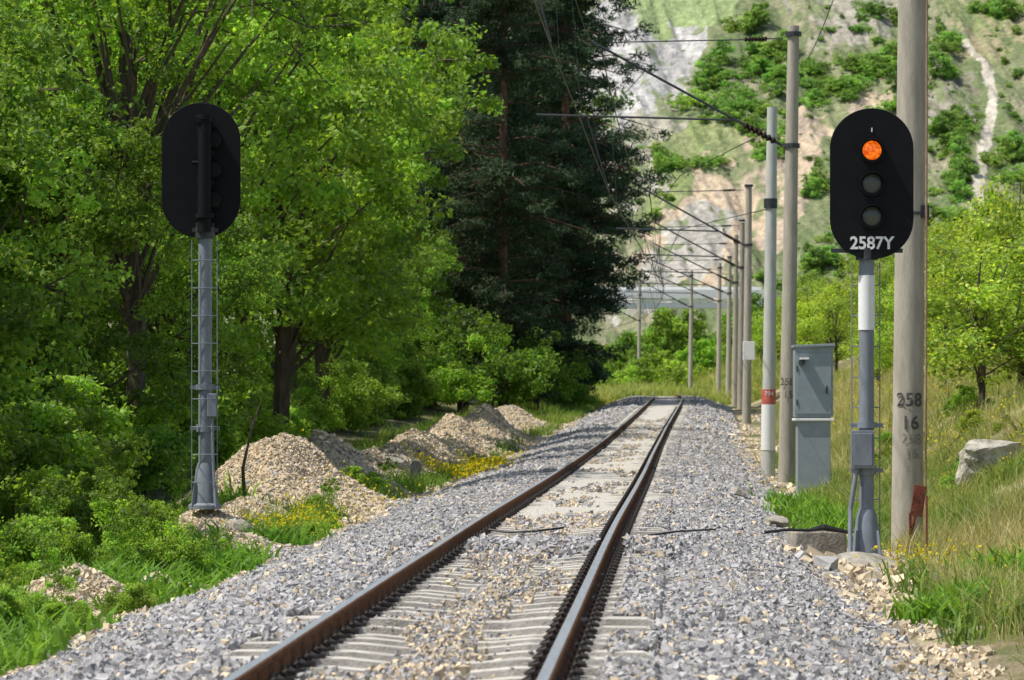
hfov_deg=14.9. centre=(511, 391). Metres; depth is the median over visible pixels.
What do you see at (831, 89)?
hill bush
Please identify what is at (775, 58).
hill bush
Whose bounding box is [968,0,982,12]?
hill bush
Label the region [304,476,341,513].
bush
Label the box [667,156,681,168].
hill bush
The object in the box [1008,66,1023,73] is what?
hill bush
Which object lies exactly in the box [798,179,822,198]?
hill bush
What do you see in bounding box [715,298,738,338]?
bush
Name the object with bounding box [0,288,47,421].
bush
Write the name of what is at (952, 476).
bush
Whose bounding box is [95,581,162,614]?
bush
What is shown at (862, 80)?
hill bush
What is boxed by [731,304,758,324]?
bush
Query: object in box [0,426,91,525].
bush
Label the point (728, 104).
hill bush
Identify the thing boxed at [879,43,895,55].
hill bush
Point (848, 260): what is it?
hill bush
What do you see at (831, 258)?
hill bush
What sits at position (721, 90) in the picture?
hill bush
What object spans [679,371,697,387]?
bush
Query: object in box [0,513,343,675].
broadleaf weeds
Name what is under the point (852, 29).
hill bush
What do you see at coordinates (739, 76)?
hill bush
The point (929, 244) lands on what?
young tree
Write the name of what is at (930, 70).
hill bush
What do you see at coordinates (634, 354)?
bush
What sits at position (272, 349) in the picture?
bush
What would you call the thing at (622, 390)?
meadow
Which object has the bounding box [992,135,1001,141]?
hill bush
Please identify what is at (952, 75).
hill bush
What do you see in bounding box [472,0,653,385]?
pine tree
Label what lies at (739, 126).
hill bush
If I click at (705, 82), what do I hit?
hill bush
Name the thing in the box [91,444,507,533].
grass bank
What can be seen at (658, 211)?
hill bush
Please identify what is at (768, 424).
pole
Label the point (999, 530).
grass
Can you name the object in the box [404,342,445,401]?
bush
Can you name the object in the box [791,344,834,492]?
relay cabinet
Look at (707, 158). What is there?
hill bush
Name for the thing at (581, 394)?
bush
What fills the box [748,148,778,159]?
hill bush
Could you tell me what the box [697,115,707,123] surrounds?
hill bush
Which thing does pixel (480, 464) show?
yellow wildflowers
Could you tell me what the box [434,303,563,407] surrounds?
bush
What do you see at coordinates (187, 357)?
bush
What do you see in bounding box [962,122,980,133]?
hill bush
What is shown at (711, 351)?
bush
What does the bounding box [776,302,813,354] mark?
young tree
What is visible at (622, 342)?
bush
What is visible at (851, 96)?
hill bush
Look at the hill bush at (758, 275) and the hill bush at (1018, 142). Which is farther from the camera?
the hill bush at (1018, 142)
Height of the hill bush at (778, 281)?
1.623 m
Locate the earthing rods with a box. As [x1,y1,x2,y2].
[918,496,932,564]
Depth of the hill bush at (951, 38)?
528.06 m
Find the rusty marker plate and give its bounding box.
[905,485,926,553]
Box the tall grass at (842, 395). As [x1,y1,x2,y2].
[755,348,1023,487]
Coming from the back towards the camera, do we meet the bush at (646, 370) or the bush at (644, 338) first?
the bush at (644, 338)
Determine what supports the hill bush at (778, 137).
on the hillside
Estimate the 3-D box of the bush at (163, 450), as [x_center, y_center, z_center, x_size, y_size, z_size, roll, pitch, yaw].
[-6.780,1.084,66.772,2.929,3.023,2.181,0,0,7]
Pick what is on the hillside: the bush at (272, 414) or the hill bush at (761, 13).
the hill bush at (761, 13)
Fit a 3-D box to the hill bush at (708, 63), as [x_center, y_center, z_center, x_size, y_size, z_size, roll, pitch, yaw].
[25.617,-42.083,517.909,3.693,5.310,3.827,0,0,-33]
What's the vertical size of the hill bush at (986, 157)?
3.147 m
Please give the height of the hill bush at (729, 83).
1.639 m
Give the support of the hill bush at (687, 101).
on the hillside
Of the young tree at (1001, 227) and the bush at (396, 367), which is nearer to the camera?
the young tree at (1001, 227)
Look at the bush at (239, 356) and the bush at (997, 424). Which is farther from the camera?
the bush at (239, 356)
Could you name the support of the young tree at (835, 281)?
on the ground at (661, 408)
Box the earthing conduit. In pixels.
[914,0,928,543]
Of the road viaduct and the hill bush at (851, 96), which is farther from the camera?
the hill bush at (851, 96)
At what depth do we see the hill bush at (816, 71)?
517.03 m
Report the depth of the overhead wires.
99.10 m
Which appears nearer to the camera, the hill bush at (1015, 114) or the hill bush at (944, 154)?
the hill bush at (944, 154)
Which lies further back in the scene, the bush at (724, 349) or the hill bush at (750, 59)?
the hill bush at (750, 59)
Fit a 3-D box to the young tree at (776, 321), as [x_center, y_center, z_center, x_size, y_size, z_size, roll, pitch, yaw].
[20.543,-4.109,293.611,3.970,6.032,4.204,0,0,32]
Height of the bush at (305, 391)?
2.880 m
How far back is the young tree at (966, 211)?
131.18 m
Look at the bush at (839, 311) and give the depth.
416.94 m
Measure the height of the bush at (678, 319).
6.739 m
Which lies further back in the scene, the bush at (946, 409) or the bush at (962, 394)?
the bush at (946, 409)
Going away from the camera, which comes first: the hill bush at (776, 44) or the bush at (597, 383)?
the bush at (597, 383)
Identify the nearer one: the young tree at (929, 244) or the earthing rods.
the earthing rods
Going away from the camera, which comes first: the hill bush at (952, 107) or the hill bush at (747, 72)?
the hill bush at (952, 107)
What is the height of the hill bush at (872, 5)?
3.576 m
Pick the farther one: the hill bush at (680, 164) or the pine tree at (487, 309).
the hill bush at (680, 164)
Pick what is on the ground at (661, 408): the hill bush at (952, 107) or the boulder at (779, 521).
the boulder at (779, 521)
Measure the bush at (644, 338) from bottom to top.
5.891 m
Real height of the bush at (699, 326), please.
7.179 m
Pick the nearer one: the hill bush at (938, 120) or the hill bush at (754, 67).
the hill bush at (938, 120)
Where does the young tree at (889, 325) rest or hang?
on the ground at (661, 408)
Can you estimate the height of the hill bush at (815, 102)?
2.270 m
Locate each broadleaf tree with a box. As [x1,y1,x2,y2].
[0,0,134,375]
[0,0,408,498]
[0,5,127,387]
[0,38,11,106]
[0,46,190,360]
[0,60,32,274]
[0,93,241,402]
[3,0,297,345]
[69,0,424,373]
[69,149,291,486]
[145,0,472,402]
[154,0,468,433]
[219,7,504,433]
[259,211,418,359]
[330,177,439,347]
[358,203,463,367]
[390,9,496,294]
[402,230,476,409]
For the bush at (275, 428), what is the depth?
91.01 m
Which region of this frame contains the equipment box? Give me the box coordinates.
[743,341,754,359]
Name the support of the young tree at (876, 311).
on the ground at (661, 408)
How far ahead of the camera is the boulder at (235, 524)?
49.86 m
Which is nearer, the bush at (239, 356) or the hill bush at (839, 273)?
the bush at (239, 356)
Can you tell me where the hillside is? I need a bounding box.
[109,0,1023,357]
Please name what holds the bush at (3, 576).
on the ground at (661, 408)
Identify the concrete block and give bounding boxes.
[786,531,846,554]
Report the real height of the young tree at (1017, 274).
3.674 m
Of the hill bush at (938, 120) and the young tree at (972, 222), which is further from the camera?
the hill bush at (938, 120)
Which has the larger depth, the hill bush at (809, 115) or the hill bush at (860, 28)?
the hill bush at (860, 28)
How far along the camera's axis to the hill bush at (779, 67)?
516.31 m
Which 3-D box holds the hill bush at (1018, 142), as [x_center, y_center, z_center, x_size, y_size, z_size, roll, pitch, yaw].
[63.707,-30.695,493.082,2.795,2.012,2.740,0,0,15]
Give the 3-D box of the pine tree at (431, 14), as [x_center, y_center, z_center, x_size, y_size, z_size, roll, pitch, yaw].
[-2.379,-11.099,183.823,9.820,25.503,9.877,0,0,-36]
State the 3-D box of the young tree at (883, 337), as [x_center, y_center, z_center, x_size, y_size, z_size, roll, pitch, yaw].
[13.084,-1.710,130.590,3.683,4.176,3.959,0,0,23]
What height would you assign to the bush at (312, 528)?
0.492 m
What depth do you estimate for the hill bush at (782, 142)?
494.72 m
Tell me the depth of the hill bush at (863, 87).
509.85 m
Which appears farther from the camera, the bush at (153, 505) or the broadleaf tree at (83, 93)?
the broadleaf tree at (83, 93)
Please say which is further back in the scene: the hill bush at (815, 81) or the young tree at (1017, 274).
the hill bush at (815, 81)
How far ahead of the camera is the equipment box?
159.55 m
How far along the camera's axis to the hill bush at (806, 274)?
459.86 m
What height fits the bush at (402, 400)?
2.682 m
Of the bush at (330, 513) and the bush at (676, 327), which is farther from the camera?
the bush at (676, 327)
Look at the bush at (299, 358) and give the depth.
143.42 m
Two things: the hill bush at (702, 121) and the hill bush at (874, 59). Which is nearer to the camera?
the hill bush at (702, 121)
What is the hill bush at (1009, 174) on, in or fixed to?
on the hillside
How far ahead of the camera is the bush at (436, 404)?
183.65 m
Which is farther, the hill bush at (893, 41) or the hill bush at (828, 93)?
the hill bush at (893, 41)
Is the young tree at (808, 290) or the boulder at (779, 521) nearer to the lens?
the boulder at (779, 521)
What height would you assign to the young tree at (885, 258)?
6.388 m
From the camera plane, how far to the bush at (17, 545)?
40.07 m
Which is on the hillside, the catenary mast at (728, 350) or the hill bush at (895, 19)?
the hill bush at (895, 19)
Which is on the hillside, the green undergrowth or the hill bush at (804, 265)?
the hill bush at (804, 265)
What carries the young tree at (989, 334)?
on the ground at (661, 408)
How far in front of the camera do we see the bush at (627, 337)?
414.19 m
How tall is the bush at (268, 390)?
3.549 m
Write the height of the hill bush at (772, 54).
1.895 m
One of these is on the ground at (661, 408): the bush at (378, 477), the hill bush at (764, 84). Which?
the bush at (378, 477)
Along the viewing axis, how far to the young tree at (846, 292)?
203.34 m
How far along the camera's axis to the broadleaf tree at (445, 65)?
215.82 m
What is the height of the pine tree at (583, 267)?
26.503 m
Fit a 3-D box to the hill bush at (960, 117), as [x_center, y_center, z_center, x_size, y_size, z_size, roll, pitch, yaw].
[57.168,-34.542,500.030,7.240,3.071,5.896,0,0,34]
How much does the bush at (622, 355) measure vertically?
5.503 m
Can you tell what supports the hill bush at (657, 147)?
on the hillside
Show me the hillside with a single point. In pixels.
(981, 82)
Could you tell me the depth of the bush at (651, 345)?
415.03 m
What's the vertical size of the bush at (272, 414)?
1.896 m
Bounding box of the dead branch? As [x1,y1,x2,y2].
[241,396,262,496]
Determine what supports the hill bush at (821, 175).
on the hillside
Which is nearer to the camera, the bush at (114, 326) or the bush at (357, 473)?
the bush at (357, 473)
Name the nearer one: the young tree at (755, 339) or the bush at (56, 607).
the bush at (56, 607)
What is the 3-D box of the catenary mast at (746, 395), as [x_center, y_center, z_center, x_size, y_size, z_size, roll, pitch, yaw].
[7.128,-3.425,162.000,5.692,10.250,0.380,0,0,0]
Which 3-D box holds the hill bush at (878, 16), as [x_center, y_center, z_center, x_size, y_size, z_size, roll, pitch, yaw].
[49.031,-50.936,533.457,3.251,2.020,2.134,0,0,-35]
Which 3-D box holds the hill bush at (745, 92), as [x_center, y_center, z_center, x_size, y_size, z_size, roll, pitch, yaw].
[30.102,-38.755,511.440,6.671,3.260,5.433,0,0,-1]
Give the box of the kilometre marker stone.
[410,460,420,481]
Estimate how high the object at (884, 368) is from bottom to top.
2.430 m
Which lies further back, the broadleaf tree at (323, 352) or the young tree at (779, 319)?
the young tree at (779, 319)
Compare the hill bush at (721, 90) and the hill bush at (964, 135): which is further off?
the hill bush at (721, 90)
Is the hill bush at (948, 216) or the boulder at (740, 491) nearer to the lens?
the boulder at (740, 491)
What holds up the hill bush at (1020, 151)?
on the hillside
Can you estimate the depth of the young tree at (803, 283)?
306.60 m
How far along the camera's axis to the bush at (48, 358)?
67.43 m
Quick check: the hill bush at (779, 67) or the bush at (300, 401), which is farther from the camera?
the hill bush at (779, 67)
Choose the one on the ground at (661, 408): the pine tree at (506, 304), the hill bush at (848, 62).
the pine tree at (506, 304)
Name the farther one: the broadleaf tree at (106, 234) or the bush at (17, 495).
the broadleaf tree at (106, 234)
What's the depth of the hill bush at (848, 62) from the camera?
516.40 m
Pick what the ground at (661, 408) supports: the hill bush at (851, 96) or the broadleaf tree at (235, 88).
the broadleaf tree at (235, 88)
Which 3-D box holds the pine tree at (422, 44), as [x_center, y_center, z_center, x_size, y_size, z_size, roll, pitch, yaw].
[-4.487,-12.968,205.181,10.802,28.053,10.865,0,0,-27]
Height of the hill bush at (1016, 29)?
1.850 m
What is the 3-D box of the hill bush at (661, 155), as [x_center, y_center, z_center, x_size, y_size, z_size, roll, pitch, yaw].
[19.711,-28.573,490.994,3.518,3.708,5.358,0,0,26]
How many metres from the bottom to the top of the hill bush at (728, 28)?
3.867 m
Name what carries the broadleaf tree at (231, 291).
on the ground at (661, 408)
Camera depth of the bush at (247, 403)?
85.20 m
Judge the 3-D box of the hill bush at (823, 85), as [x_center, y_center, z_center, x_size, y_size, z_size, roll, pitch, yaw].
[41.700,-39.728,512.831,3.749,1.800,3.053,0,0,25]
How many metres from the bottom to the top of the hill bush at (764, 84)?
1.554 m
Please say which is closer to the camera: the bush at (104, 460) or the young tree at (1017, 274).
the bush at (104, 460)
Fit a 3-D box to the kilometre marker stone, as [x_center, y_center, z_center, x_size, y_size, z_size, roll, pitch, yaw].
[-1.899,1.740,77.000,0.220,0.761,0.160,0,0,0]
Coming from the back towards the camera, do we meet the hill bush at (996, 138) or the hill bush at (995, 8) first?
the hill bush at (995, 8)
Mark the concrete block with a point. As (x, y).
(823, 542)
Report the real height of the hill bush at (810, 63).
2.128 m
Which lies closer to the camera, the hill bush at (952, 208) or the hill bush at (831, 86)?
the hill bush at (952, 208)
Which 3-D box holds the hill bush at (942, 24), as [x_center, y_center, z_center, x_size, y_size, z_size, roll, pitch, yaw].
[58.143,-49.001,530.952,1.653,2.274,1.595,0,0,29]
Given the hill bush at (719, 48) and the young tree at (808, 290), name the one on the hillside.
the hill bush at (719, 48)
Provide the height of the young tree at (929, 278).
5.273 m
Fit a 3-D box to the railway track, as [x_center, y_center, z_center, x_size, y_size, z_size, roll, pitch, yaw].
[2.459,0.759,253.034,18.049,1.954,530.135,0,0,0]
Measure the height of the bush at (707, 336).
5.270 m
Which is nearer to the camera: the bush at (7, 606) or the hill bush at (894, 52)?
the bush at (7, 606)
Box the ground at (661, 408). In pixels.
[1,354,1023,679]
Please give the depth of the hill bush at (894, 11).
536.44 m
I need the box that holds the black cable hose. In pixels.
[764,524,847,533]
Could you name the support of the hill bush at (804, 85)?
on the hillside
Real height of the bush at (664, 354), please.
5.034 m
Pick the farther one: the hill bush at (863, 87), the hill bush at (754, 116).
the hill bush at (863, 87)
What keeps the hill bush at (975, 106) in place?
on the hillside
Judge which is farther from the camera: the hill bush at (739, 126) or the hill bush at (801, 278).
the hill bush at (739, 126)
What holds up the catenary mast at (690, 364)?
on the ground at (661, 408)
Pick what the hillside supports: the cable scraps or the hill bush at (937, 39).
the hill bush at (937, 39)
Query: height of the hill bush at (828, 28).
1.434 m
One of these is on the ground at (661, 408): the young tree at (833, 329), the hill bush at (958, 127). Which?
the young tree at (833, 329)
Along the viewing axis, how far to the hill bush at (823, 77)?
515.73 m
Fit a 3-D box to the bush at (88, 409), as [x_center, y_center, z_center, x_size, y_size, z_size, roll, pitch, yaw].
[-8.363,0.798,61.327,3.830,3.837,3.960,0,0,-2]
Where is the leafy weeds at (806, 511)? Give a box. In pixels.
[157,438,1023,624]
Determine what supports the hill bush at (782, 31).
on the hillside
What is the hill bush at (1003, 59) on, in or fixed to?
on the hillside
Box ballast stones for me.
[0,395,1007,679]
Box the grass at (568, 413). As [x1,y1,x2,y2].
[340,399,605,452]
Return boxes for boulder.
[228,519,251,532]
[385,456,405,470]
[732,486,747,496]
[764,515,790,527]
[955,439,1023,484]
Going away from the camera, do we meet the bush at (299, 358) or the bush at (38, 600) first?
the bush at (38, 600)
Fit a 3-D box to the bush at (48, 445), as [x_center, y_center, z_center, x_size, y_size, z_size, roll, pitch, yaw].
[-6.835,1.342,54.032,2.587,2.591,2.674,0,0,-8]
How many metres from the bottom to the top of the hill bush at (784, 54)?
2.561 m
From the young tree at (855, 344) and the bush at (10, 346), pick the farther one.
the young tree at (855, 344)
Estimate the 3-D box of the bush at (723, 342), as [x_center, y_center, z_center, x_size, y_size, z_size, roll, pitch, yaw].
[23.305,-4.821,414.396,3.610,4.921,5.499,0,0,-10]
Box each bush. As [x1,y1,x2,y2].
[0,270,95,409]
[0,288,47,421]
[0,360,96,415]
[0,395,108,532]
[0,401,121,510]
[0,406,22,483]
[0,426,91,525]
[0,474,75,560]
[0,513,67,569]
[0,543,45,585]
[0,549,15,586]
[0,570,28,618]
[0,582,32,624]
[1,369,151,492]
[1,514,110,567]
[15,471,145,548]
[16,560,102,617]
[17,347,174,398]
[19,357,108,405]
[21,532,61,577]
[30,331,150,432]
[35,601,92,629]
[53,373,197,486]
[84,360,227,497]
[86,478,197,561]
[90,401,155,512]
[91,465,182,533]
[95,319,148,355]
[95,514,138,566]
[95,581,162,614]
[119,323,262,407]
[119,497,210,571]
[126,378,196,500]
[145,347,197,399]
[145,368,197,473]
[155,378,253,467]
[165,465,229,514]
[186,370,257,475]
[204,527,235,558]
[212,345,256,468]
[212,356,274,443]
[223,320,249,367]
[223,342,270,393]
[223,354,270,387]
[239,390,302,441]
[250,351,273,394]
[253,377,316,428]
[254,383,273,406]
[257,332,313,395]
[257,341,275,383]
[263,393,300,414]
[265,371,327,429]
[265,408,299,430]
[266,370,331,436]
[269,391,310,439]
[272,346,345,364]
[272,406,314,435]
[291,522,323,537]
[297,361,314,375]
[299,379,344,423]
[299,397,309,408]
[303,358,355,431]
[304,347,374,432]
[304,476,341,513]
[313,341,399,387]
[313,504,343,529]
[329,358,403,433]
[339,465,366,486]
[343,340,398,371]
[354,370,389,424]
[358,334,411,397]
[359,361,381,419]
[363,456,397,488]
[368,402,397,426]
[369,393,399,420]
[377,359,444,419]
[378,375,411,418]
[394,362,429,416]
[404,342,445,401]
[407,311,514,415]
[417,342,459,410]
[423,399,437,406]
[423,399,454,408]
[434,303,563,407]
[494,327,579,411]
[527,348,600,407]
[596,349,628,376]
[596,360,620,387]
[600,339,670,374]
[600,365,668,386]
[603,338,651,371]
[604,330,635,386]
[613,357,659,382]
[623,357,658,385]
[634,335,681,368]
[635,327,659,350]
[637,333,652,343]
[645,155,687,169]
[646,208,661,219]
[646,349,681,385]
[647,307,688,363]
[648,142,660,151]
[648,306,675,332]
[649,145,667,159]
[649,359,713,385]
[652,149,683,170]
[652,156,703,169]
[654,167,669,173]
[659,315,704,363]
[664,194,675,200]
[666,87,724,110]
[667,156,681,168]
[674,338,725,374]
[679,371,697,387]
[681,308,710,345]
[684,156,704,166]
[690,72,739,86]
[692,53,719,80]
[692,73,710,93]
[694,70,726,77]
[694,151,725,167]
[696,342,725,367]
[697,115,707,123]
[698,330,716,347]
[708,94,760,112]
[709,38,736,65]
[709,87,728,96]
[710,69,746,79]
[711,154,738,163]
[713,54,729,69]
[713,107,740,124]
[713,344,732,353]
[715,79,737,88]
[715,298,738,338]
[715,326,726,345]
[719,82,766,100]
[721,14,759,33]
[721,327,732,347]
[723,273,738,282]
[725,314,754,337]
[727,99,748,110]
[729,112,760,122]
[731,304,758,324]
[732,291,763,317]
[733,117,757,133]
[734,55,760,67]
[734,69,756,77]
[737,56,747,66]
[738,10,763,33]
[739,60,749,69]
[740,2,770,24]
[743,41,761,55]
[743,57,774,73]
[743,103,766,111]
[744,103,780,113]
[744,130,782,146]
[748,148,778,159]
[750,51,782,60]
[751,44,773,57]
[751,51,768,62]
[751,310,763,355]
[752,98,770,107]
[752,269,763,279]
[754,55,784,64]
[754,120,785,133]
[755,41,779,59]
[756,61,773,71]
[756,145,784,158]
[758,82,767,89]
[759,67,785,84]
[760,131,784,140]
[768,36,787,54]
[768,78,786,99]
[769,62,809,80]
[769,69,801,83]
[774,29,787,47]
[776,269,819,282]
[776,279,781,289]
[777,140,784,150]
[781,50,799,61]
[785,96,832,106]
[797,271,829,292]
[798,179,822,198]
[798,256,824,273]
[799,58,831,71]
[799,75,824,88]
[799,82,813,88]
[799,247,827,271]
[800,171,827,193]
[802,62,821,73]
[802,155,818,158]
[802,241,813,252]
[802,245,843,266]
[803,113,813,117]
[804,88,824,102]
[810,35,824,40]
[810,166,829,179]
[811,68,826,77]
[812,234,833,241]
[813,74,830,80]
[813,157,822,165]
[814,184,829,189]
[815,91,824,101]
[816,25,837,31]
[817,82,841,89]
[821,76,850,83]
[821,84,841,93]
[821,287,846,343]
[822,90,855,99]
[825,80,877,88]
[827,82,846,91]
[830,50,856,66]
[830,74,860,87]
[831,269,846,277]
[833,333,850,343]
[834,90,859,102]
[837,85,865,93]
[837,254,858,264]
[838,61,894,75]
[841,55,874,75]
[843,77,861,93]
[848,26,855,31]
[849,0,892,17]
[849,22,872,32]
[854,11,864,22]
[855,55,896,61]
[855,75,875,83]
[861,10,882,20]
[863,52,892,60]
[863,54,881,70]
[864,68,887,78]
[864,103,895,109]
[871,36,886,43]
[875,55,896,77]
[875,431,891,448]
[875,446,891,461]
[878,98,896,107]
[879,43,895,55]
[879,61,896,74]
[879,100,896,108]
[880,42,897,51]
[885,71,896,91]
[886,50,896,60]
[888,7,897,18]
[888,39,897,45]
[889,14,897,22]
[925,122,959,133]
[928,34,942,42]
[928,38,964,52]
[928,51,947,57]
[928,51,956,76]
[928,64,948,74]
[928,109,958,135]
[928,145,933,151]
[928,186,936,195]
[928,187,946,194]
[928,202,938,220]
[929,45,938,51]
[932,109,985,123]
[932,206,943,218]
[933,68,964,78]
[936,22,946,32]
[936,148,953,157]
[936,208,968,220]
[937,132,967,150]
[938,30,965,49]
[938,456,958,490]
[940,204,978,216]
[940,399,953,416]
[941,161,972,191]
[942,130,978,145]
[945,156,982,179]
[945,384,992,415]
[946,136,971,164]
[946,179,974,202]
[947,122,964,133]
[949,103,965,111]
[954,409,992,435]
[960,119,972,127]
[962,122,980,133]
[965,6,989,11]
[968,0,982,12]
[969,104,978,109]
[976,203,1000,214]
[977,147,1017,166]
[979,4,991,14]
[983,1,1004,19]
[986,359,1015,389]
[989,163,1023,183]
[990,414,1010,431]
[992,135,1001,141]
[996,135,1016,162]
[998,0,1018,20]
[998,14,1011,20]
[998,129,1023,148]
[1000,56,1009,64]
[1001,3,1022,18]
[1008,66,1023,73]
[1009,111,1020,119]
[1010,25,1021,34]
[1014,143,1023,162]
[1015,140,1023,149]
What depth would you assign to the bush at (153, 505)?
50.00 m
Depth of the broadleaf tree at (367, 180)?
99.99 m
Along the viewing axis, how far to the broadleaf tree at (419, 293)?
157.37 m
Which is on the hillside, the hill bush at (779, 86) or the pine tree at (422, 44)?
the hill bush at (779, 86)
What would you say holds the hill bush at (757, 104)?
on the hillside
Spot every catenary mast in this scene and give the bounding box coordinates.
[536,25,801,482]
[538,0,925,551]
[590,278,640,359]
[616,184,752,423]
[626,263,721,391]
[630,270,693,389]
[633,219,744,409]
[635,256,731,397]
[637,235,738,405]
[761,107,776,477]
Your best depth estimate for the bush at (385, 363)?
164.18 m
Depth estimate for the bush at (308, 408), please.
116.70 m
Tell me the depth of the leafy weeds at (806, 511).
42.24 m
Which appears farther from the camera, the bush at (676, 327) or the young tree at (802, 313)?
the bush at (676, 327)
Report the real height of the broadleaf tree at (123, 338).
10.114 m
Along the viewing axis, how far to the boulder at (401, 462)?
82.82 m
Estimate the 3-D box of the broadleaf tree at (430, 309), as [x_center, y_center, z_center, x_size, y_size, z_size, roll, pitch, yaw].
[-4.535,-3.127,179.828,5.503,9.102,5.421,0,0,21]
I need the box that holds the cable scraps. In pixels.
[488,527,715,535]
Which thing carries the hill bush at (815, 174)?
on the hillside
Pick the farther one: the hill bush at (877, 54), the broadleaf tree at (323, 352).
the hill bush at (877, 54)
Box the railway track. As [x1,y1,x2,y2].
[223,394,690,679]
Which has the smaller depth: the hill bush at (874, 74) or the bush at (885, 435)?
the bush at (885, 435)
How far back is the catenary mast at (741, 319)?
204.88 m
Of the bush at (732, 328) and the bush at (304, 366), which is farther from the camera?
the bush at (732, 328)
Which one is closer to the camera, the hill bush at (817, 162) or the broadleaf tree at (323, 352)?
the broadleaf tree at (323, 352)
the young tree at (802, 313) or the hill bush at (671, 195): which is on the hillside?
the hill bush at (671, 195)
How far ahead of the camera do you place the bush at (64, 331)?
64.10 m
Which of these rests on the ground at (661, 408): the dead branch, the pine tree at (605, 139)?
the pine tree at (605, 139)
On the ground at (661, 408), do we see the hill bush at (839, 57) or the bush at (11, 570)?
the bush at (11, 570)
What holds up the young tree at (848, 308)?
on the ground at (661, 408)
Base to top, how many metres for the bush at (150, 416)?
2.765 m
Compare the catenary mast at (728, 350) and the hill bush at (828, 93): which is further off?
the hill bush at (828, 93)
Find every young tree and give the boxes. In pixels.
[751,298,781,352]
[751,312,776,362]
[751,316,762,356]
[753,298,781,363]
[755,297,781,352]
[776,292,826,354]
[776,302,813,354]
[777,284,838,344]
[796,292,857,372]
[797,274,844,345]
[797,283,826,343]
[806,272,855,346]
[828,256,882,331]
[839,261,893,318]
[839,278,856,335]
[839,281,882,366]
[842,280,950,373]
[848,275,893,359]
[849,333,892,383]
[874,255,893,319]
[874,256,894,355]
[874,299,893,334]
[881,226,1023,411]
[884,234,963,380]
[893,215,973,296]
[924,216,995,356]
[924,238,971,395]
[924,254,1013,363]
[927,226,940,275]
[928,214,965,260]
[930,205,1023,341]
[930,275,1023,391]
[934,190,1023,290]
[937,274,1001,359]
[942,263,1023,374]
[946,173,1023,375]
[955,205,1015,255]
[965,211,1016,356]
[970,247,1023,326]
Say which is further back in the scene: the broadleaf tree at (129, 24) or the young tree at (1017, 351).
the young tree at (1017, 351)
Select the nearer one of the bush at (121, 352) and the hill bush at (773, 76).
the bush at (121, 352)
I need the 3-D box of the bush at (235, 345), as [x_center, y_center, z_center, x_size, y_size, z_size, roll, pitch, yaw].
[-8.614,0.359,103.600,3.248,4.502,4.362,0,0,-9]
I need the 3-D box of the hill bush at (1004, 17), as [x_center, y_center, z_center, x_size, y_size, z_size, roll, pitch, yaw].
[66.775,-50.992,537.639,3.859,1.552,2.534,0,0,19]
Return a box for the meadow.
[587,338,858,404]
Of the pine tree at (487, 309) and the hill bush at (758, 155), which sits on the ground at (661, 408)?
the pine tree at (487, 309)
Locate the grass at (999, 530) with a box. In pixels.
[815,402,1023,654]
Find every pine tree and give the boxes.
[389,0,572,413]
[390,0,525,358]
[402,18,592,402]
[411,0,649,405]
[417,0,599,406]
[417,44,639,403]
[440,0,678,408]
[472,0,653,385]
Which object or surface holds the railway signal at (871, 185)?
on the signal foundation
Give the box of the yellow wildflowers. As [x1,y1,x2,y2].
[221,369,1023,573]
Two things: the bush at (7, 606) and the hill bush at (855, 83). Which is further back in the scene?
the hill bush at (855, 83)
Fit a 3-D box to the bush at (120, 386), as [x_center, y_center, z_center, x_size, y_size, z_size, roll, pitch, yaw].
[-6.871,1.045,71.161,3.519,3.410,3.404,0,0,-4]
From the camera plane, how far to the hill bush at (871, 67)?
515.22 m
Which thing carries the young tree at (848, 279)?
on the ground at (661, 408)
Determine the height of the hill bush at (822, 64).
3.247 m
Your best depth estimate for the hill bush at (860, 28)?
530.12 m
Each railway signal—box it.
[162,103,240,508]
[830,108,913,555]
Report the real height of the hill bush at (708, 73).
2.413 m
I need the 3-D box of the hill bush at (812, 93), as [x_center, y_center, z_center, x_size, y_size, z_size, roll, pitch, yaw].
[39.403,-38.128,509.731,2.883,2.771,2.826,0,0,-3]
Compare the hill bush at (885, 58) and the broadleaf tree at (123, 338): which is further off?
the hill bush at (885, 58)
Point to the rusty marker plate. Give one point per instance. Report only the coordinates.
(918, 499)
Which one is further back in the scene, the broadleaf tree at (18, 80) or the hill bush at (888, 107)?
the hill bush at (888, 107)
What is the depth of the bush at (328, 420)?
125.70 m
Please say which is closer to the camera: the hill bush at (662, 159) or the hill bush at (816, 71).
the hill bush at (662, 159)
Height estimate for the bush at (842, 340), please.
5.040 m
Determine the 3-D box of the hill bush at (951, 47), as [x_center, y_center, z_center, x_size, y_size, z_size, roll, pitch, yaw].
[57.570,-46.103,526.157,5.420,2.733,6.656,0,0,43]
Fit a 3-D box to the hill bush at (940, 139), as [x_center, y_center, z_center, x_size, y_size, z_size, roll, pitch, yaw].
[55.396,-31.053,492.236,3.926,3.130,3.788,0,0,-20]
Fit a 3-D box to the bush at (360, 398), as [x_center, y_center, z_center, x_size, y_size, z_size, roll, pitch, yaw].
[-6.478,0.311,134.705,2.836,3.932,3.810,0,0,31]
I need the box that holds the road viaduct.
[435,287,763,315]
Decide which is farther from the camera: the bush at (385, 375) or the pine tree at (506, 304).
the pine tree at (506, 304)
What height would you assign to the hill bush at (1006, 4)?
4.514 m
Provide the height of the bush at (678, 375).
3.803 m
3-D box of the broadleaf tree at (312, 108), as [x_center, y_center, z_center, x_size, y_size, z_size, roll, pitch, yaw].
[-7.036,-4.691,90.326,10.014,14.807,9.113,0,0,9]
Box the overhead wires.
[534,0,833,329]
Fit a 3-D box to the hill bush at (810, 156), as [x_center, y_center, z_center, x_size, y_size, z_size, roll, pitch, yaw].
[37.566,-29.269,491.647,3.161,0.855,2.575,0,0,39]

